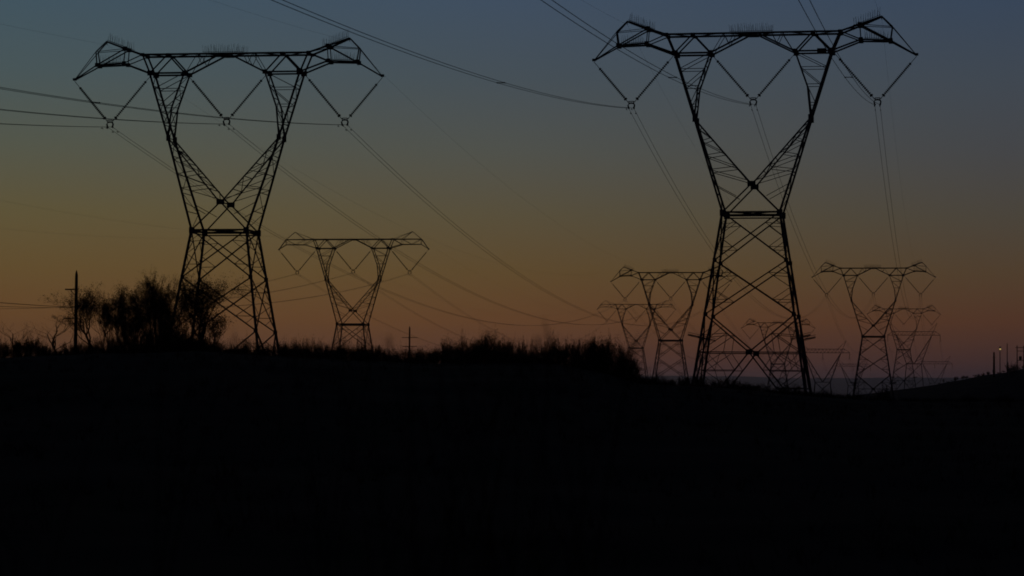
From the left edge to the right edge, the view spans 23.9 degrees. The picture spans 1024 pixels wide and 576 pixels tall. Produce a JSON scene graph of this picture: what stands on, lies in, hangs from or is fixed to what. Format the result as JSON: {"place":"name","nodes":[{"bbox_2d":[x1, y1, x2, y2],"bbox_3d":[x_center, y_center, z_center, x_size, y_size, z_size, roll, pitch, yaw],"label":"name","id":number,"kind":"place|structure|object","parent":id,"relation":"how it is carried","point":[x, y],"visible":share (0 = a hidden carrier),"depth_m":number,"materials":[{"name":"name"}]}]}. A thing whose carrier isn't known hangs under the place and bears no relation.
{"place":"outdoors","nodes":[
{"label":"outdoors","id":0,"kind":"place"},
{"bbox_2d":[434,366,549,575],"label":"reed grass","id":1,"kind":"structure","parent":0,"point":[492,546],"depth_m":11.19,"materials":[{"name":"black plant"}]},
{"bbox_2d":[0,312,1023,575],"bbox_3d":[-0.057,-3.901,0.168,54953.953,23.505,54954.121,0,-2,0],"label":"ground","id":2,"kind":"structure","parent":0,"point":[95,521],"depth_m":38.92,"materials":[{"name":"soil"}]},
{"bbox_2d":[5,342,17,357],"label":"scrub bush","id":3,"kind":"object","parent":2,"relation":"on","point":[9,348],"visible":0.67,"depth_m":102.15,"materials":[{"name":"black plant"}]},
{"bbox_2d":[12,335,31,355],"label":"scrub bush","id":4,"kind":"object","parent":2,"relation":"on","point":[19,343],"visible":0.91,"depth_m":100.83,"materials":[{"name":"black plant"}]},
{"bbox_2d":[10,335,36,356],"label":"scrub bush","id":5,"kind":"object","parent":2,"relation":"on","point":[25,347],"visible":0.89,"depth_m":100.76,"materials":[{"name":"black plant"}]},
{"bbox_2d":[1,322,50,355],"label":"thorn tree","id":6,"kind":"object","parent":2,"relation":"on","point":[18,335],"visible":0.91,"depth_m":103.92,"materials":[{"name":"black plant"}]},
{"bbox_2d":[25,334,42,355],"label":"scrub bush","id":7,"kind":"object","parent":2,"relation":"on","point":[38,343],"visible":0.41,"depth_m":102.85,"materials":[{"name":"black plant"}]},
{"bbox_2d":[28,313,76,349],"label":"thorn tree","id":8,"kind":"object","parent":2,"relation":"on","point":[53,338],"visible":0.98,"depth_m":107.96,"materials":[{"name":"black plant"}]},
{"bbox_2d":[0,362,124,575],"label":"reed grass","id":9,"kind":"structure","parent":2,"relation":"on","point":[21,562],"depth_m":9.62,"materials":[{"name":"plant"}]},
{"bbox_2d":[64,270,77,348],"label":"utility pole","id":10,"kind":"object","parent":2,"relation":"on","point":[76,289],"visible":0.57,"depth_m":124.99,"materials":[{"name":"brown wood"}]},
{"bbox_2d":[59,341,86,354],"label":"scrub bush","id":11,"kind":"object","parent":2,"relation":"on","point":[77,348],"visible":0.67,"depth_m":101.30,"materials":[{"name":"black plant"}]},
{"bbox_2d":[37,281,112,344],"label":"thorn tree","id":12,"kind":"object","parent":2,"relation":"on","point":[83,307],"visible":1,"depth_m":115.89,"materials":[{"name":"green plant"}]},
{"bbox_2d":[86,341,100,353],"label":"scrub bush","id":13,"kind":"object","parent":2,"relation":"on","point":[90,349],"visible":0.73,"depth_m":99.00,"materials":[{"name":"black plant"}]},
{"bbox_2d":[83,342,112,353],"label":"scrub bush","id":14,"kind":"object","parent":2,"relation":"on","point":[97,346],"visible":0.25,"depth_m":102.67,"materials":[{"name":"black plant"}]},
{"bbox_2d":[83,283,128,345],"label":"thorn tree","id":15,"kind":"object","parent":2,"relation":"on","point":[106,311],"visible":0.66,"depth_m":119.99,"materials":[{"name":"black plant"}]},
{"bbox_2d":[96,329,117,349],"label":"scrub bush","id":16,"kind":"object","parent":2,"relation":"on","point":[103,341],"visible":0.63,"depth_m":104.39,"materials":[{"name":"black plant"}]},
{"bbox_2d":[95,288,130,344],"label":"thorn tree","id":17,"kind":"object","parent":2,"relation":"on","point":[100,328],"visible":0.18,"depth_m":123.94,"materials":[{"name":"black plant"}]},
{"bbox_2d":[108,323,138,353],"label":"scrub bush","id":18,"kind":"object","parent":2,"relation":"on","point":[132,334],"visible":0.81,"depth_m":99.64,"materials":[{"name":"black plant"}]},
{"bbox_2d":[103,283,145,336],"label":"thorn tree","id":19,"kind":"object","parent":2,"relation":"on","point":[111,317],"visible":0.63,"depth_m":121.95,"materials":[{"name":"black plant"}]},
{"bbox_2d":[113,291,156,342],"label":"thorn tree","id":20,"kind":"object","parent":2,"relation":"on","point":[130,327],"visible":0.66,"depth_m":120.70,"materials":[{"name":"black plant"}]},
{"bbox_2d":[117,282,152,340],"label":"thorn tree","id":21,"kind":"object","parent":2,"relation":"on","point":[138,313],"visible":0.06,"depth_m":125.98,"materials":[{"name":"black plant"}]},
{"bbox_2d":[114,264,183,335],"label":"thorn tree","id":22,"kind":"object","parent":2,"relation":"on","point":[149,292],"visible":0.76,"depth_m":117.74,"materials":[{"name":"black plant"}]},
{"bbox_2d":[102,286,237,575],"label":"reed grass","id":23,"kind":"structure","parent":2,"relation":"on","point":[226,361],"depth_m":9.49,"materials":[{"name":"black plant"}]},
{"bbox_2d":[152,277,194,331],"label":"thorn tree","id":24,"kind":"object","parent":2,"relation":"on","point":[163,308],"visible":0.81,"depth_m":114.88,"materials":[{"name":"black plant"}]},
{"bbox_2d":[152,268,199,330],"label":"thorn tree","id":25,"kind":"object","parent":2,"relation":"on","point":[176,302],"visible":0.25,"depth_m":124.14,"materials":[{"name":"black plant"}]},
{"bbox_2d":[162,309,205,338],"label":"scrub bush","id":26,"kind":"object","parent":2,"relation":"on","point":[186,324],"visible":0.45,"depth_m":110.19,"materials":[{"name":"black plant"}]},
{"bbox_2d":[174,314,197,341],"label":"scrub bush","id":27,"kind":"object","parent":2,"relation":"on","point":[186,327],"visible":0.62,"depth_m":108.56,"materials":[{"name":"black plant"}]},
{"bbox_2d":[176,328,211,349],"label":"scrub bush","id":28,"kind":"object","parent":2,"relation":"on","point":[197,337],"visible":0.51,"depth_m":102.03,"materials":[{"name":"black plant"}]},
{"bbox_2d":[181,327,218,350],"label":"scrub bush","id":29,"kind":"object","parent":2,"relation":"on","point":[205,341],"visible":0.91,"depth_m":98.42,"materials":[{"name":"black plant"}]},
{"bbox_2d":[163,269,250,339],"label":"thorn tree","id":30,"kind":"object","parent":2,"relation":"on","point":[198,296],"visible":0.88,"depth_m":113.88,"materials":[{"name":"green plant"}]},
{"bbox_2d":[186,302,233,344],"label":"thorn tree","id":31,"kind":"object","parent":2,"relation":"on","point":[215,322],"visible":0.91,"depth_m":111.80,"materials":[{"name":"black plant"}]},
{"bbox_2d":[195,338,232,351],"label":"scrub bush","id":32,"kind":"object","parent":2,"relation":"on","point":[217,345],"visible":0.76,"depth_m":99.27,"materials":[{"name":"black plant"}]},
{"bbox_2d":[73,29,383,355],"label":"transmission tower","id":33,"kind":"structure","parent":2,"relation":"on","point":[299,71],"depth_m":199.18,"materials":[{"name":"metal"}]},
{"bbox_2d":[0,123,107,128],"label":"conductor bundle","id":34,"kind":"object","parent":33,"relation":"attached to","point":[50,125],"visible":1,"depth_m":185.91,"materials":[{"name":"metal"}]},
{"bbox_2d":[1,109,224,125],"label":"conductor bundle","id":35,"kind":"object","parent":33,"relation":"attached to","point":[103,118],"visible":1,"depth_m":169.49,"materials":[{"name":"metal"}]},
{"bbox_2d":[0,87,343,126],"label":"conductor bundle","id":36,"kind":"object","parent":33,"relation":"attached to","point":[92,102],"visible":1,"depth_m":150.06,"materials":[{"name":"metal"}]},
{"bbox_2d":[109,128,621,325],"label":"conductor bundle","id":37,"kind":"object","parent":33,"relation":"attached to","point":[328,262],"visible":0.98,"depth_m":270.40,"materials":[{"name":"metal"}]},
{"bbox_2d":[225,125,668,324],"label":"conductor bundle","id":38,"kind":"object","parent":33,"relation":"attached to","point":[403,253],"visible":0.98,"depth_m":258.06,"materials":[{"name":"metal"}]},
{"bbox_2d":[346,129,711,325],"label":"conductor bundle","id":39,"kind":"object","parent":33,"relation":"attached to","point":[485,248],"visible":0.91,"depth_m":252.47,"materials":[{"name":"metal"}]},
{"bbox_2d":[240,336,267,354],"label":"scrub bush","id":40,"kind":"object","parent":2,"relation":"on","point":[253,347],"visible":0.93,"depth_m":96.59,"materials":[{"name":"black plant"}]},
{"bbox_2d":[278,341,290,356],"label":"scrub bush","id":41,"kind":"object","parent":2,"relation":"on","point":[284,349],"visible":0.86,"depth_m":96.19,"materials":[{"name":"black plant"}]},
{"bbox_2d":[290,339,300,356],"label":"scrub bush","id":42,"kind":"object","parent":2,"relation":"on","point":[297,348],"visible":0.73,"depth_m":96.91,"materials":[{"name":"black plant"}]},
{"bbox_2d":[289,339,322,357],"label":"scrub bush","id":43,"kind":"object","parent":2,"relation":"on","point":[306,352],"visible":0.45,"depth_m":99.42,"materials":[{"name":"black plant"}]},
{"bbox_2d":[314,338,329,357],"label":"scrub bush","id":44,"kind":"object","parent":2,"relation":"on","point":[320,347],"visible":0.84,"depth_m":99.00,"materials":[{"name":"black plant"}]},
{"bbox_2d":[268,341,379,575],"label":"reed grass","id":45,"kind":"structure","parent":2,"relation":"on","point":[317,536],"depth_m":9.55,"materials":[{"name":"black plant"}]},
{"bbox_2d":[320,344,349,358],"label":"scrub bush","id":46,"kind":"object","parent":2,"relation":"on","point":[336,352],"visible":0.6,"depth_m":99.93,"materials":[{"name":"black plant"}]},
{"bbox_2d":[334,337,350,358],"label":"scrub bush","id":47,"kind":"object","parent":2,"relation":"on","point":[342,345],"visible":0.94,"depth_m":99.90,"materials":[{"name":"black plant"}]},
{"bbox_2d":[278,231,429,348],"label":"transmission tower","id":48,"kind":"structure","parent":2,"relation":"on","point":[341,324],"depth_m":416.44,"materials":[{"name":"metal"}]},
{"bbox_2d":[0,273,352,307],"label":"conductor bundle","id":49,"kind":"object","parent":48,"relation":"attached to","point":[221,299],"visible":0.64,"depth_m":345.94,"materials":[{"name":"metal"}]},
{"bbox_2d":[0,273,410,308],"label":"conductor bundle","id":50,"kind":"object","parent":48,"relation":"attached to","point":[227,306],"visible":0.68,"depth_m":334.36,"materials":[{"name":"metal"}]},
{"bbox_2d":[300,275,601,345],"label":"conductor bundle","id":51,"kind":"object","parent":48,"relation":"attached to","point":[400,330],"visible":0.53,"depth_m":488.09,"materials":[{"name":"metal"}]},
{"bbox_2d":[360,342,386,358],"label":"scrub bush","id":52,"kind":"object","parent":2,"relation":"on","point":[377,353],"visible":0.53,"depth_m":101.26,"materials":[{"name":"black plant"}]},
{"bbox_2d":[381,351,399,361],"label":"scrub bush","id":53,"kind":"object","parent":2,"relation":"on","point":[385,356],"visible":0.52,"depth_m":99.11,"materials":[{"name":"black plant"}]},
{"bbox_2d":[402,326,416,350],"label":"utility pole","id":54,"kind":"object","parent":2,"relation":"on","point":[409,337],"visible":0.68,"depth_m":299.80,"materials":[{"name":"brown wood"}]},
{"bbox_2d":[328,333,535,575],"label":"reed grass","id":55,"kind":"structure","parent":2,"relation":"on","point":[386,566],"depth_m":10.33,"materials":[{"name":"black plant"}]},
{"bbox_2d":[358,336,506,575],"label":"reed grass","id":56,"kind":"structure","parent":2,"relation":"on","point":[417,569],"depth_m":8.67,"materials":[{"name":"black plant"}]},
{"bbox_2d":[431,346,449,362],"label":"scrub bush","id":57,"kind":"object","parent":2,"relation":"on","point":[438,358],"visible":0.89,"depth_m":97.82,"materials":[{"name":"black plant"}]},
{"bbox_2d":[446,343,470,362],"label":"scrub bush","id":58,"kind":"object","parent":2,"relation":"on","point":[458,353],"visible":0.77,"depth_m":96.82,"materials":[{"name":"black plant"}]},
{"bbox_2d":[455,336,489,354],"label":"scrub bush","id":59,"kind":"object","parent":2,"relation":"on","point":[468,343],"visible":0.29,"depth_m":104.74,"materials":[{"name":"black plant"}]},
{"bbox_2d":[468,340,485,363],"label":"scrub bush","id":60,"kind":"object","parent":2,"relation":"on","point":[475,353],"visible":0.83,"depth_m":98.96,"materials":[{"name":"black plant"}]},
{"bbox_2d":[459,338,498,363],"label":"scrub bush","id":61,"kind":"object","parent":2,"relation":"on","point":[476,347],"visible":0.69,"depth_m":99.39,"materials":[{"name":"black plant"}]},
{"bbox_2d":[479,328,497,358],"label":"scrub bush","id":62,"kind":"object","parent":2,"relation":"on","point":[488,338],"visible":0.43,"depth_m":106.62,"materials":[{"name":"black plant"}]},
{"bbox_2d":[479,330,501,362],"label":"scrub bush","id":63,"kind":"object","parent":2,"relation":"on","point":[494,351],"visible":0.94,"depth_m":96.16,"materials":[{"name":"black plant"}]},
{"bbox_2d":[408,332,590,575],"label":"reed grass","id":64,"kind":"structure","parent":2,"relation":"on","point":[489,523],"depth_m":10.24,"materials":[{"name":"black plant"}]},
{"bbox_2d":[496,333,510,362],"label":"scrub bush","id":65,"kind":"object","parent":2,"relation":"on","point":[502,349],"visible":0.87,"depth_m":96.50,"materials":[{"name":"black plant"}]},
{"bbox_2d":[536,338,554,363],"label":"scrub bush","id":66,"kind":"object","parent":2,"relation":"on","point":[542,350],"visible":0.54,"depth_m":99.36,"materials":[{"name":"black plant"}]},
{"bbox_2d":[534,341,558,363],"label":"scrub bush","id":67,"kind":"object","parent":2,"relation":"on","point":[546,353],"visible":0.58,"depth_m":98.00,"materials":[{"name":"black plant"}]},
{"bbox_2d":[540,342,577,365],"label":"scrub bush","id":68,"kind":"object","parent":2,"relation":"on","point":[563,359],"visible":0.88,"depth_m":95.91,"materials":[{"name":"black plant"}]},
{"bbox_2d":[547,341,582,366],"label":"scrub bush","id":69,"kind":"object","parent":2,"relation":"on","point":[568,354],"visible":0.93,"depth_m":95.92,"materials":[{"name":"black plant"}]},
{"bbox_2d":[514,336,630,575],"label":"reed grass","id":70,"kind":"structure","parent":2,"relation":"on","point":[535,560],"depth_m":8.76,"materials":[{"name":"black plant"}]},
{"bbox_2d":[564,335,582,365],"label":"scrub bush","id":71,"kind":"object","parent":2,"relation":"on","point":[573,349],"visible":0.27,"depth_m":97.89,"materials":[{"name":"black plant"}]},
{"bbox_2d":[561,333,599,367],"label":"scrub bush","id":72,"kind":"object","parent":2,"relation":"on","point":[574,359],"visible":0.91,"depth_m":95.90,"materials":[{"name":"black plant"}]},
{"bbox_2d":[522,316,645,575],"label":"reed grass","id":73,"kind":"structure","parent":2,"relation":"on","point":[602,520],"depth_m":10.26,"materials":[{"name":"black plant"}]},
{"bbox_2d":[563,332,610,368],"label":"scrub bush","id":74,"kind":"object","parent":2,"relation":"on","point":[590,353],"visible":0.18,"depth_m":98.61,"materials":[{"name":"black plant"}]},
{"bbox_2d":[573,342,606,370],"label":"scrub bush","id":75,"kind":"object","parent":2,"relation":"on","point":[590,349],"visible":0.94,"depth_m":95.76,"materials":[{"name":"black plant"}]},
{"bbox_2d":[580,335,610,371],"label":"scrub bush","id":76,"kind":"object","parent":2,"relation":"on","point":[597,354],"visible":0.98,"depth_m":95.77,"materials":[{"name":"black plant"}]},
{"bbox_2d":[580,330,619,373],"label":"scrub bush","id":77,"kind":"object","parent":2,"relation":"on","point":[605,363],"visible":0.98,"depth_m":95.78,"materials":[{"name":"black plant"}]},
{"bbox_2d":[589,337,624,370],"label":"scrub bush","id":78,"kind":"object","parent":2,"relation":"on","point":[608,350],"visible":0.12,"depth_m":100.36,"materials":[{"name":"black plant"}]},
{"bbox_2d":[592,341,622,375],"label":"scrub bush","id":79,"kind":"object","parent":2,"relation":"on","point":[609,358],"visible":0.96,"depth_m":95.92,"materials":[{"name":"black plant"}]},
{"bbox_2d":[601,346,632,377],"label":"scrub bush","id":80,"kind":"object","parent":2,"relation":"on","point":[620,362],"visible":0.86,"depth_m":95.77,"materials":[{"name":"black plant"}]},
{"bbox_2d":[616,342,629,372],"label":"scrub bush","id":81,"kind":"object","parent":2,"relation":"on","point":[620,349],"visible":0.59,"depth_m":96.62,"materials":[{"name":"black plant"}]},
{"bbox_2d":[609,360,641,380],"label":"scrub bush","id":82,"kind":"object","parent":2,"relation":"on","point":[625,368],"visible":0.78,"depth_m":96.02,"materials":[{"name":"black plant"}]},
{"bbox_2d":[618,347,641,376],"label":"scrub bush","id":83,"kind":"object","parent":2,"relation":"on","point":[636,362],"visible":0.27,"depth_m":97.57,"materials":[{"name":"black plant"}]},
{"bbox_2d":[615,367,649,382],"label":"scrub bush","id":84,"kind":"object","parent":2,"relation":"on","point":[631,373],"visible":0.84,"depth_m":95.82,"materials":[{"name":"black plant"}]},
{"bbox_2d":[597,300,675,377],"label":"transmission tower","id":85,"kind":"structure","parent":2,"relation":"on","point":[642,347],"depth_m":811.19,"materials":[{"name":"metal"}]},
{"bbox_2d":[610,264,731,383],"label":"transmission tower","id":86,"kind":"structure","parent":2,"relation":"on","point":[680,340],"depth_m":521.35,"materials":[{"name":"metal"}]},
{"bbox_2d":[685,376,705,385],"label":"scrub bush","id":87,"kind":"object","parent":2,"relation":"on","point":[695,380],"visible":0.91,"depth_m":97.08,"materials":[{"name":"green plant"}]},
{"bbox_2d":[592,9,917,392],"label":"transmission tower","id":88,"kind":"structure","parent":2,"relation":"on","point":[781,214],"depth_m":195.54,"materials":[{"name":"metal"}]},
{"bbox_2d":[272,0,631,109],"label":"conductor bundle","id":89,"kind":"object","parent":88,"relation":"attached to","point":[500,82],"visible":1,"depth_m":118.75,"materials":[{"name":"metal"}]},
{"bbox_2d":[541,0,755,106],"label":"conductor bundle","id":90,"kind":"object","parent":88,"relation":"attached to","point":[749,104],"visible":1,"depth_m":119.91,"materials":[{"name":"metal"}]},
{"bbox_2d":[629,109,823,318],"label":"conductor bundle","id":91,"kind":"object","parent":88,"relation":"attached to","point":[692,214],"visible":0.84,"depth_m":238.52,"materials":[{"name":"metal"}]},
{"bbox_2d":[751,106,872,317],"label":"conductor bundle","id":92,"kind":"object","parent":88,"relation":"attached to","point":[790,208],"visible":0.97,"depth_m":239.09,"materials":[{"name":"metal"}]},
{"bbox_2d":[798,0,879,106],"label":"conductor bundle","id":93,"kind":"object","parent":88,"relation":"attached to","point":[836,51],"visible":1,"depth_m":116.78,"materials":[{"name":"metal"}]},
{"bbox_2d":[875,106,921,318],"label":"conductor bundle","id":94,"kind":"object","parent":88,"relation":"attached to","point":[892,211],"visible":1,"depth_m":238.85,"materials":[{"name":"metal"}]},
{"bbox_2d":[741,319,813,392],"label":"transmission tower","id":95,"kind":"structure","parent":2,"relation":"on","point":[759,326],"depth_m":859.76,"materials":[{"name":"metal"}]},
{"bbox_2d":[774,382,801,392],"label":"scrub bush","id":96,"kind":"object","parent":2,"relation":"on","point":[790,389],"visible":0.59,"depth_m":110.95,"materials":[{"name":"black plant"}]},
{"bbox_2d":[797,343,849,392],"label":"transmission tower","id":97,"kind":"structure","parent":2,"relation":"on","point":[830,369],"depth_m":838.82,"materials":[{"name":"metal"}]},
{"bbox_2d":[839,358,870,394],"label":"transmission tower","id":98,"kind":"structure","parent":2,"relation":"on","point":[864,366],"depth_m":1288.15,"materials":[{"name":"metal"}]},
{"bbox_2d":[811,259,935,399],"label":"transmission tower","id":99,"kind":"structure","parent":2,"relation":"on","point":[880,337],"depth_m":517.27,"materials":[{"name":"metal"}]},
{"bbox_2d":[877,382,890,398],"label":"scrub bush","id":100,"kind":"object","parent":2,"relation":"on","point":[885,390],"visible":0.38,"depth_m":498.98,"materials":[{"name":"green plant"}]},
{"bbox_2d":[868,305,938,389],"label":"transmission tower","id":101,"kind":"structure","parent":2,"relation":"on","point":[898,349],"depth_m":869.12,"materials":[{"name":"metal"}]},
{"bbox_2d":[887,323,939,388],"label":"transmission tower","id":102,"kind":"structure","parent":2,"relation":"on","point":[907,353],"depth_m":858.67,"materials":[{"name":"metal"}]},
{"bbox_2d":[917,357,950,385],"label":"transmission tower","id":103,"kind":"structure","parent":2,"relation":"on","point":[934,361],"depth_m":1288.42,"materials":[{"name":"metal"}]},
{"bbox_2d":[1005,360,1019,376],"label":"scrub bush","id":104,"kind":"object","parent":2,"relation":"on","point":[1013,368],"visible":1,"depth_m":689.60,"materials":[{"name":"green plant"}]},
{"bbox_2d":[1015,345,1023,373],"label":"transformer pole","id":105,"kind":"object","parent":2,"relation":"on","point":[1020,357],"visible":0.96,"depth_m":699.63,"materials":[{"name":"brown wood"}]},
{"bbox_2d":[0,0,1023,377],"label":"sky","id":106,"kind":"structure","parent":0,"point":[957,111],"materials":[{"name":"blue"}]},
{"bbox_2d":[643,376,968,394],"bbox_3d":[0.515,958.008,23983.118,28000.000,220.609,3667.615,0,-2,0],"label":"sea","id":107,"kind":"structure","parent":0,"point":[841,386],"depth_m":23477.47,"materials":[{"name":"liquid"}]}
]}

